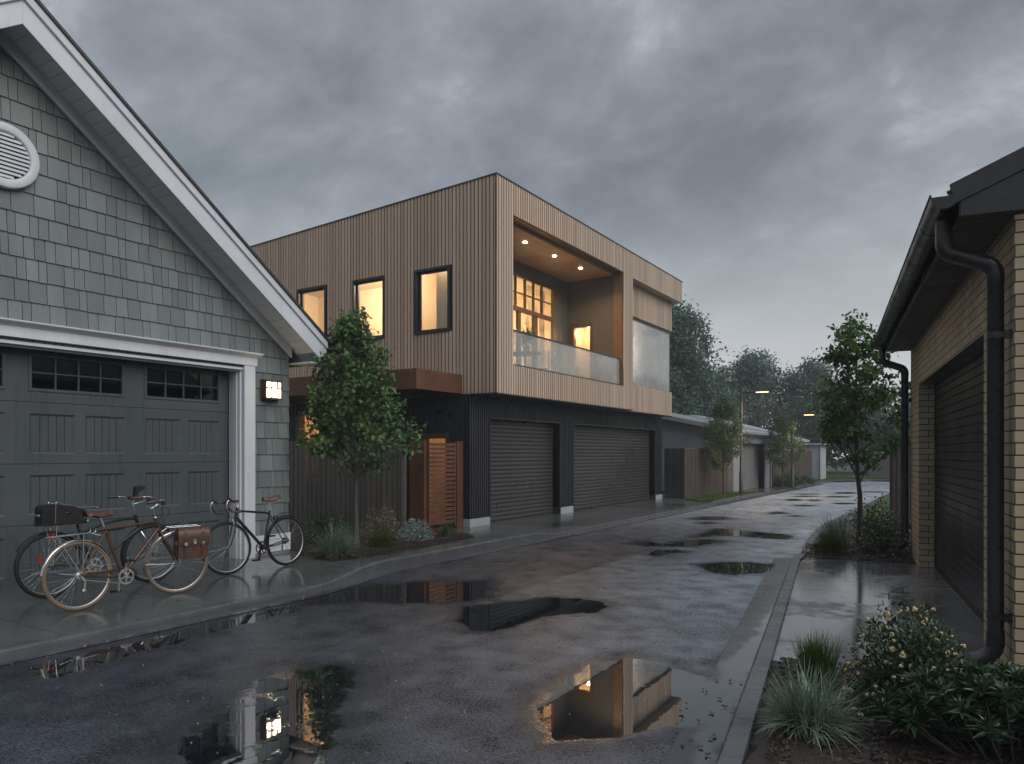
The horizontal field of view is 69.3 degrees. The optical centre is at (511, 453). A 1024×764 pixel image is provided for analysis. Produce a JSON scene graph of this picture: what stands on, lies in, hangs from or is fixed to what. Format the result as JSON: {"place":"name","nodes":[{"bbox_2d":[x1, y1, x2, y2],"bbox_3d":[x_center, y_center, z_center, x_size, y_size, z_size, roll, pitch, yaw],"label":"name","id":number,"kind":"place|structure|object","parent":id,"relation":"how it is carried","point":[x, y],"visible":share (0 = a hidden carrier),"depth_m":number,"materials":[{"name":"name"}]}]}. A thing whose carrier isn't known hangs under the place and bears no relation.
{"place":"outdoors","nodes":[
{"label":"outdoors","id":0,"kind":"place"},
{"bbox_2d":[0,0,331,588],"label":"shingled garage","id":1,"kind":"structure","parent":0,"point":[157,323],"depth_m":9.67,"materials":[{"name":"grey"}]},
{"bbox_2d":[0,346,227,588],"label":"garage door","id":2,"kind":"structure","parent":1,"relation":"in","point":[77,430],"depth_m":9.79,"materials":[{"name":"wood"}]},
{"bbox_2d":[260,379,281,400],"bbox_3d":[-3.769,-0.993,11.631,0.146,0.325,0.330,0,0,32],"label":"wall lantern","id":3,"kind":"object","parent":1,"relation":"attached to","point":[270,390],"depth_m":11.54,"materials":[{"name":"brown metal"}]},
{"bbox_2d":[289,524,473,561],"bbox_3d":[-3.374,1.577,13.837,4.620,0.059,4.200,0,0,32],"label":"garden bed","id":4,"kind":"object","parent":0,"point":[295,532],"visible":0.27,"depth_m":12.82,"materials":[{"name":"soil"}]},
{"bbox_2d":[296,508,360,545],"bbox_3d":[-3.229,1.256,12.739,1.030,0.706,0.999,0,0,-36],"label":"dark shrub","id":5,"kind":"object","parent":4,"relation":"on","point":[326,525],"visible":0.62,"depth_m":12.66,"materials":[{"name":"green plant"}]},
{"bbox_2d":[305,520,363,558],"bbox_3d":[-2.720,1.296,11.320,1.245,0.589,1.245,0,0,32],"label":"grass tuft","id":6,"kind":"object","parent":4,"relation":"on","point":[335,546],"visible":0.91,"depth_m":11.27,"materials":[{"name":"green plant"}]},
{"bbox_2d":[288,441,405,529],"bbox_3d":[-5.027,0.665,16.903,6.683,1.870,0.150,0,0,32],"label":"board fence","id":7,"kind":"object","parent":4,"relation":"on","point":[337,493],"visible":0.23,"depth_m":15.96,"materials":[{"name":"grey wood"}]},
{"bbox_2d":[295,305,426,547],"bbox_3d":[-2.544,-0.418,12.369,2.140,4.040,2.202,0,0,-27],"label":"maple tree","id":8,"kind":"object","parent":4,"relation":"on","point":[359,381],"visible":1,"depth_m":12.00,"materials":[{"name":"green plant"}]},
{"bbox_2d":[359,500,401,542],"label":"cream shrub","id":9,"kind":"object","parent":4,"relation":"on","point":[383,520],"visible":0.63,"depth_m":13.18,"materials":[{"name":"green plant"}]},
{"bbox_2d":[367,527,396,547],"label":"round shrub","id":10,"kind":"object","parent":4,"relation":"on","point":[382,540],"visible":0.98,"depth_m":12.41,"materials":[{"name":"green plant"}]},
{"bbox_2d":[395,518,434,540],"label":"silver shrub","id":11,"kind":"object","parent":4,"relation":"on","point":[418,534],"visible":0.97,"depth_m":13.32,"materials":[{"name":"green plant"}]},
{"bbox_2d":[409,441,426,529],"bbox_3d":[-1.925,0.670,15.161,0.395,1.840,0.080,0,0,32],"label":"steel panel","id":12,"kind":"object","parent":4,"relation":"on","point":[417,486],"visible":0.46,"depth_m":15.10,"materials":[{"name":"brown metal"}]},
{"bbox_2d":[438,523,453,536],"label":"grass tuft","id":13,"kind":"object","parent":4,"relation":"on","point":[445,531],"visible":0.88,"depth_m":13.83,"materials":[{"name":"green plant"}]},
{"bbox_2d":[0,486,790,645],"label":"pavement","id":14,"kind":"structure","parent":0,"point":[24,616],"depth_m":9.10,"materials":[{"name":"concrete"}]},
{"bbox_2d":[13,485,177,598],"bbox_3d":[-4.821,0.999,8.715,0.585,1.206,1.918,-4,-2,32],"label":"black bicycle","id":15,"kind":"object","parent":14,"relation":"on","point":[29,541],"visible":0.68,"depth_m":8.46,"materials":[{"name":"metal"}]},
{"bbox_2d":[33,503,97,525],"bbox_3d":[-5.030,0.676,8.379,0.194,0.247,0.648,0,0,32],"label":"box","id":16,"kind":"object","parent":15,"relation":"on","point":[44,514],"visible":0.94,"depth_m":8.21,"materials":[{"name":"black plastic"}]},
{"bbox_2d":[38,496,208,610],"bbox_3d":[-4.160,1.037,8.013,0.567,1.129,1.811,-3,-2,32],"label":"city bicycle","id":17,"kind":"object","parent":14,"relation":"on","point":[98,547],"visible":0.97,"depth_m":7.80,"materials":[{"name":"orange metal"}]},
{"bbox_2d":[173,526,209,559],"bbox_3d":[-3.636,1.014,8.409,0.346,0.351,0.214,0,0,-44],"label":"leather pannier","id":18,"kind":"object","parent":17,"relation":"attached to","point":[191,542],"visible":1,"depth_m":8.35,"materials":[{"name":"leather"}]},
{"bbox_2d":[202,495,304,574],"bbox_3d":[-3.516,1.093,10.188,0.484,1.017,1.680,-4,-2,32],"label":"drop bar bicycle","id":19,"kind":"object","parent":14,"relation":"on","point":[267,535],"visible":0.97,"depth_m":10.18,"materials":[{"name":"black metal"}]},
{"bbox_2d":[427,441,462,528],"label":"slatted gate","id":20,"kind":"structure","parent":14,"relation":"on","point":[457,484],"depth_m":15.59,"materials":[{"name":"wood"}]},
{"bbox_2d":[250,172,682,526],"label":"timber house","id":21,"kind":"structure","parent":14,"relation":"on","point":[452,289],"depth_m":18.12,"materials":[{"name":"wood"}]},
{"bbox_2d":[296,411,322,481],"bbox_3d":[-5.049,-0.185,18.679,0.950,1.770,0.180,0,0,32],"label":"window frame","id":22,"kind":"structure","parent":21,"relation":"in","point":[300,416],"depth_m":18.82,"materials":[{"name":"brown metal"}]},
{"bbox_2d":[297,285,326,334],"bbox_3d":[-4.992,-3.430,18.628,1.000,1.480,0.165,0,0,32],"label":"window frame","id":23,"kind":"structure","parent":21,"relation":"in","point":[300,292],"depth_m":18.52,"materials":[{"name":"black metal"}]},
{"bbox_2d":[352,275,384,338],"bbox_3d":[-3.372,-3.425,17.617,1.000,1.470,0.165,0,0,32],"label":"window frame","id":24,"kind":"structure","parent":21,"relation":"in","point":[356,284],"depth_m":17.60,"materials":[{"name":"black metal"}]},
{"bbox_2d":[415,265,449,334],"bbox_3d":[-1.756,-3.420,16.608,0.970,1.460,0.165,0,0,32],"label":"window frame","id":25,"kind":"structure","parent":21,"relation":"in","point":[418,273],"depth_m":16.73,"materials":[{"name":"black metal"}]},
{"bbox_2d":[420,433,449,523],"bbox_3d":[-1.673,0.550,16.571,0.830,2.000,0.180,0,0,32],"label":"side door","id":26,"kind":"structure","parent":21,"relation":"in","point":[426,436],"depth_m":16.36,"materials":[{"name":"brown wood"}]},
{"bbox_2d":[490,417,560,523],"bbox_3d":[0.267,0.403,18.165,0.312,2.435,3.356,0,0,32],"label":"roller door","id":27,"kind":"structure","parent":21,"relation":"in","point":[521,460],"depth_m":18.28,"materials":[{"name":"metal"}]},
{"bbox_2d":[513,351,541,365],"bbox_3d":[0.321,-2.065,17.979,0.820,0.730,0.820,0,0,32],"label":"round table","id":28,"kind":"object","parent":21,"relation":"on","point":[524,354],"visible":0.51,"depth_m":17.92,"materials":[{"name":"black plastic"}]},
{"bbox_2d":[514,323,537,350],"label":"potted plant","id":29,"kind":"object","parent":28,"relation":"on","point":[525,339],"visible":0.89,"depth_m":17.87,"materials":[{"name":"green plant"}]},
{"bbox_2d":[513,272,553,371],"bbox_3d":[0.501,-3.280,20.439,0.101,3.040,2.605,0,0,32],"label":"window frame","id":30,"kind":"structure","parent":21,"relation":"in","point":[519,310],"depth_m":20.58,"materials":[{"name":"brown wood"}]},
{"bbox_2d":[528,349,554,370],"bbox_3d":[0.728,-2.158,18.815,0.708,0.932,0.451,0,0,2],"label":"folding chair","id":31,"kind":"object","parent":21,"relation":"on","point":[548,357],"visible":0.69,"depth_m":18.70,"materials":[{"name":"black plastic"}]},
{"bbox_2d":[558,355,579,375],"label":"potted shrub","id":32,"kind":"object","parent":21,"relation":"on","point":[571,370],"visible":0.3,"depth_m":19.34,"materials":[{"name":"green plant"}]},
{"bbox_2d":[569,322,592,378],"bbox_3d":[2.080,-2.795,22.062,0.760,2.150,0.150,0,0,32],"label":"balcony door","id":33,"kind":"structure","parent":21,"relation":"in","point":[572,331],"depth_m":22.11,"materials":[{"name":"brown metal"}]},
{"bbox_2d":[572,423,655,511],"bbox_3d":[3.160,0.403,22.799,0.312,2.435,6.131,0,0,32],"label":"roller door","id":34,"kind":"structure","parent":21,"relation":"in","point":[611,466],"depth_m":22.74,"materials":[{"name":"metal"}]},
{"bbox_2d":[633,318,669,391],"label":"corner window","id":35,"kind":"structure","parent":21,"relation":"in","point":[664,332],"depth_m":25.57,"materials":[{"name":"glass"}]},
{"bbox_2d":[684,448,728,499],"bbox_3d":[7.322,0.705,27.701,0.060,1.790,5.011,0,0,33],"label":"ribbed fence","id":36,"kind":"object","parent":14,"relation":"on","point":[701,477],"visible":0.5,"depth_m":27.01,"materials":[{"name":"brown wood"}]},
{"bbox_2d":[664,448,684,497],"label":"dark side gate","id":37,"kind":"structure","parent":36,"relation":"attached to","point":[674,471],"depth_m":25.75,"materials":[{"name":"black metal"}]},
{"bbox_2d":[688,415,809,449],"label":"gabled outbuilding","id":38,"kind":"structure","parent":14,"relation":"on","point":[754,427],"depth_m":41.69,"materials":[{"name":"metal"}]},
{"bbox_2d":[758,413,809,488],"bbox_3d":[12.314,-0.152,33.481,2.061,3.525,1.969,0,0,-45],"label":"verge tree","id":39,"kind":"object","parent":14,"relation":"on","point":[785,428],"visible":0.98,"depth_m":33.29,"materials":[{"name":"green plant"}]},
{"bbox_2d":[772,471,802,486],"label":"bush","id":40,"kind":"object","parent":14,"relation":"on","point":[786,482],"visible":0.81,"depth_m":34.99,"materials":[{"name":"green plant"}]},
{"bbox_2d":[772,450,811,486],"bbox_3d":[14.672,0.725,38.556,0.060,1.750,8.314,0,0,34],"label":"ribbed fence","id":41,"kind":"object","parent":14,"relation":"on","point":[802,468],"visible":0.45,"depth_m":39.10,"materials":[{"name":"brown metal"}]},
{"bbox_2d":[786,473,807,485],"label":"bush","id":42,"kind":"object","parent":14,"relation":"on","point":[802,481],"visible":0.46,"depth_m":36.40,"materials":[{"name":"green plant"}]},
{"bbox_2d":[791,411,814,488],"bbox_3d":[12.946,-0.158,33.002,1.014,3.515,0.149,0,0,32],"label":"street lamp","id":43,"kind":"object","parent":14,"relation":"on","point":[792,457],"visible":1,"depth_m":33.18,"materials":[{"name":"black metal"}]},
{"bbox_2d":[801,474,816,484],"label":"bush","id":44,"kind":"object","parent":14,"relation":"on","point":[809,480],"visible":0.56,"depth_m":38.00,"materials":[{"name":"green plant"}]},
{"bbox_2d":[0,482,913,763],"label":"road","id":45,"kind":"structure","parent":0,"point":[480,638],"depth_m":5.76,"materials":[{"name":"grey asphalt"}]},
{"bbox_2d":[30,526,761,757],"bbox_3d":[1.689,1.648,10.214,5.038,0.008,13.924,0,0,32],"label":"grit","id":46,"kind":"object","parent":45,"relation":"on","point":[395,653],"visible":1,"depth_m":5.30,"materials":[{"name":"grey gravel"}]},
{"bbox_2d":[0,484,821,665],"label":"gutter","id":47,"kind":"object","parent":45,"relation":"on","point":[62,647],"visible":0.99,"depth_m":8.17,"materials":[{"name":"concrete"}]},
{"bbox_2d":[0,480,889,655],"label":"kerb","id":48,"kind":"structure","parent":45,"relation":"on","point":[341,576],"depth_m":9.51,"materials":[{"name":"concrete"}]},
{"bbox_2d":[663,558,790,763],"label":"gutter","id":49,"kind":"object","parent":45,"relation":"on","point":[735,661],"visible":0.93,"depth_m":5.26,"materials":[{"name":"concrete"}]},
{"bbox_2d":[715,493,889,763],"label":"kerb","id":50,"kind":"structure","parent":45,"relation":"on","point":[735,747],"depth_m":5.21,"materials":[{"name":"concrete"}]},
{"bbox_2d":[40,0,1023,459],"label":"sky","id":51,"kind":"structure","parent":0,"point":[782,161],"materials":[{"name":"grey"}]},
{"bbox_2d":[289,461,852,526],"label":"ground","id":52,"kind":"structure","parent":0,"point":[832,470],"depth_m":70.37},
{"bbox_2d":[633,294,736,417],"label":"background tree","id":53,"kind":"object","parent":52,"relation":"on","point":[683,359],"visible":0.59,"depth_m":43.31,"materials":[{"name":"green plant"}]},
{"bbox_2d":[653,362,756,424],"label":"background tree","id":54,"kind":"object","parent":52,"relation":"on","point":[703,390],"visible":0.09,"depth_m":46.65,"materials":[{"name":"green plant"}]},
{"bbox_2d":[706,345,809,435],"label":"background tree","id":55,"kind":"object","parent":52,"relation":"on","point":[751,372],"visible":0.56,"depth_m":57.72,"materials":[{"name":"green plant"}]},
{"bbox_2d":[750,351,874,455],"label":"background tree","id":56,"kind":"object","parent":52,"relation":"on","point":[808,378],"visible":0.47,"depth_m":57.48,"materials":[{"name":"green plant"}]},
{"bbox_2d":[779,404,889,470],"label":"treeline","id":57,"kind":"object","parent":52,"relation":"on","point":[830,459],"depth_m":65.57,"materials":[{"name":"green plant"}]},
{"bbox_2d":[807,382,900,464],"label":"background tree","id":58,"kind":"object","parent":52,"relation":"on","point":[872,420],"visible":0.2,"depth_m":57.98,"materials":[{"name":"green plant"}]},
{"bbox_2d":[861,391,910,453],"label":"background tree","id":59,"kind":"object","parent":52,"relation":"on","point":[891,425],"visible":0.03,"depth_m":54.35,"materials":[{"name":"green plant"}]},
{"bbox_2d":[633,373,636,384],"bbox_3d":[3.542,-2.210,23.446,0.800,0.580,0.879,0,0,12],"label":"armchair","id":60,"kind":"object","parent":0,"point":[634,379],"visible":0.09,"depth_m":23.18,"materials":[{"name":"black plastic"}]},
{"bbox_2d":[662,413,776,491],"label":"grey garage","id":61,"kind":"structure","parent":0,"point":[679,430],"depth_m":31.27,"materials":[{"name":"paint"}]},
{"bbox_2d":[685,491,761,500],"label":"grass","id":62,"kind":"structure","parent":0,"point":[711,496],"depth_m":26.65,"materials":[{"name":"green plant"}]},
{"bbox_2d":[697,392,756,495],"bbox_3d":[7.721,-0.307,26.981,1.882,3.838,2.011,0,0,41],"label":"verge tree","id":63,"kind":"object","parent":62,"relation":"on","point":[711,433],"visible":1,"depth_m":26.76,"materials":[{"name":"green plant"}]},
{"bbox_2d":[739,387,769,493],"bbox_3d":[9.155,-0.458,28.001,1.119,4.115,0.149,0,0,32],"label":"street lamp","id":64,"kind":"object","parent":62,"relation":"on","point":[741,455],"visible":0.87,"depth_m":28.21,"materials":[{"name":"grey metal"}]},
{"bbox_2d":[814,474,889,481],"bbox_3d":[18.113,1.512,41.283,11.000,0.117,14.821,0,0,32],"label":"grass","id":65,"kind":"structure","parent":0,"point":[840,478],"depth_m":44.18,"materials":[{"name":"green plant"}]},
{"bbox_2d":[800,443,829,479],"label":"white shed","id":66,"kind":"structure","parent":65,"relation":"on","point":[818,450],"depth_m":43.83,"materials":[{"name":"metal"}]},
{"bbox_2d":[853,454,889,477],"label":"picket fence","id":67,"kind":"object","parent":65,"relation":"on","point":[884,472],"visible":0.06,"depth_m":46.41,"materials":[{"name":"grey wood"}]},
{"bbox_2d":[802,531,914,561],"bbox_3d":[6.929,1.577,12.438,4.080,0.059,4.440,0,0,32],"label":"garden bed","id":68,"kind":"object","parent":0,"point":[854,557],"visible":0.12,"depth_m":11.37,"materials":[{"name":"soil"}]},
{"bbox_2d":[813,531,847,554],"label":"round shrub","id":69,"kind":"object","parent":68,"relation":"on","point":[832,543],"visible":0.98,"depth_m":11.56,"materials":[{"name":"green plant"}]},
{"bbox_2d":[809,513,865,546],"bbox_3d":[5.510,1.280,12.532,1.239,0.601,1.198,0,0,32],"label":"grass tuft","id":70,"kind":"object","parent":68,"relation":"on","point":[839,531],"visible":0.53,"depth_m":12.48,"materials":[{"name":"green plant"}]},
{"bbox_2d":[806,309,910,544],"bbox_3d":[5.989,-0.450,12.575,1.697,4.102,1.746,0,0,40],"label":"lane tree","id":71,"kind":"object","parent":68,"relation":"on","point":[840,422],"visible":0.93,"depth_m":12.58,"materials":[{"name":"green plant"}]},
{"bbox_2d":[841,493,910,539],"bbox_3d":[6.720,1.166,13.568,1.207,0.884,1.160,0,0,-29],"label":"dark shrub","id":72,"kind":"object","parent":68,"relation":"on","point":[873,506],"visible":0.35,"depth_m":13.58,"materials":[{"name":"green plant"}]},
{"bbox_2d":[850,506,911,555],"bbox_3d":[5.819,1.220,11.582,1.015,0.769,1.082,0,0,32],"label":"flowering shrub","id":73,"kind":"object","parent":68,"relation":"on","point":[885,545],"visible":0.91,"depth_m":11.55,"materials":[{"name":"green plant"}]},
{"bbox_2d":[849,496,889,518],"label":"grass","id":74,"kind":"structure","parent":0,"point":[887,500],"depth_m":20.98,"materials":[{"name":"green plant"}]},
{"bbox_2d":[828,519,910,534],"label":"driveway","id":75,"kind":"structure","parent":0,"point":[843,520],"depth_m":16.64,"materials":[{"name":"concrete"}]},
{"bbox_2d":[890,443,910,529],"bbox_3d":[10.103,0.690,13.879,5.450,1.820,0.080,0,0,36],"label":"ribbed fence","id":76,"kind":"object","parent":75,"relation":"on","point":[895,483],"visible":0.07,"depth_m":15.39,"materials":[{"name":"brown metal"}]},
{"bbox_2d":[772,558,994,671],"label":"driveway","id":77,"kind":"structure","parent":0,"point":[834,597],"depth_m":7.89,"materials":[{"name":"concrete"}]},
{"bbox_2d":[872,147,1023,669],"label":"brick garage","id":78,"kind":"structure","parent":77,"relation":"on","point":[952,320],"depth_m":6.43,"materials":[{"name":"brick"}]},
{"bbox_2d":[919,333,983,624],"bbox_3d":[4.889,0.255,8.163,0.250,2.710,4.790,0,0,23],"label":"roller door","id":79,"kind":"structure","parent":78,"relation":"in","point":[959,383],"depth_m":8.28,"materials":[{"name":"metal"}]},
{"bbox_2d":[744,657,1023,763],"bbox_3d":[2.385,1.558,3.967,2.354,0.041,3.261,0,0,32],"label":"mulch","id":80,"kind":"object","parent":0,"point":[876,748],"visible":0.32,"depth_m":3.96,"materials":[{"name":"brown soil"}]},
{"bbox_2d":[724,655,882,757],"bbox_3d":[1.699,1.372,4.237,0.886,0.436,0.941,0,0,32],"label":"grass tuft","id":81,"kind":"object","parent":80,"relation":"on","point":[808,708],"visible":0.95,"depth_m":4.16,"materials":[{"name":"green plant"}]},
{"bbox_2d":[783,625,853,686],"bbox_3d":[2.090,1.392,5.114,0.482,0.375,0.518,0,0,12],"label":"grass tuft","id":82,"kind":"object","parent":80,"relation":"on","point":[813,651],"visible":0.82,"depth_m":5.06,"materials":[{"name":"green plant"}]},
{"bbox_2d":[841,589,969,726],"bbox_3d":[2.437,1.214,4.542,0.778,0.781,0.793,0,0,32],"label":"flowering shrub","id":83,"kind":"object","parent":80,"relation":"on","point":[901,661],"visible":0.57,"depth_m":4.49,"materials":[{"name":"green plant"}]},
{"bbox_2d":[867,657,1023,763],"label":"laurel shrub","id":84,"kind":"object","parent":80,"relation":"on","point":[1000,685],"visible":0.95,"depth_m":3.86,"materials":[{"name":"green plant"}]}
]}

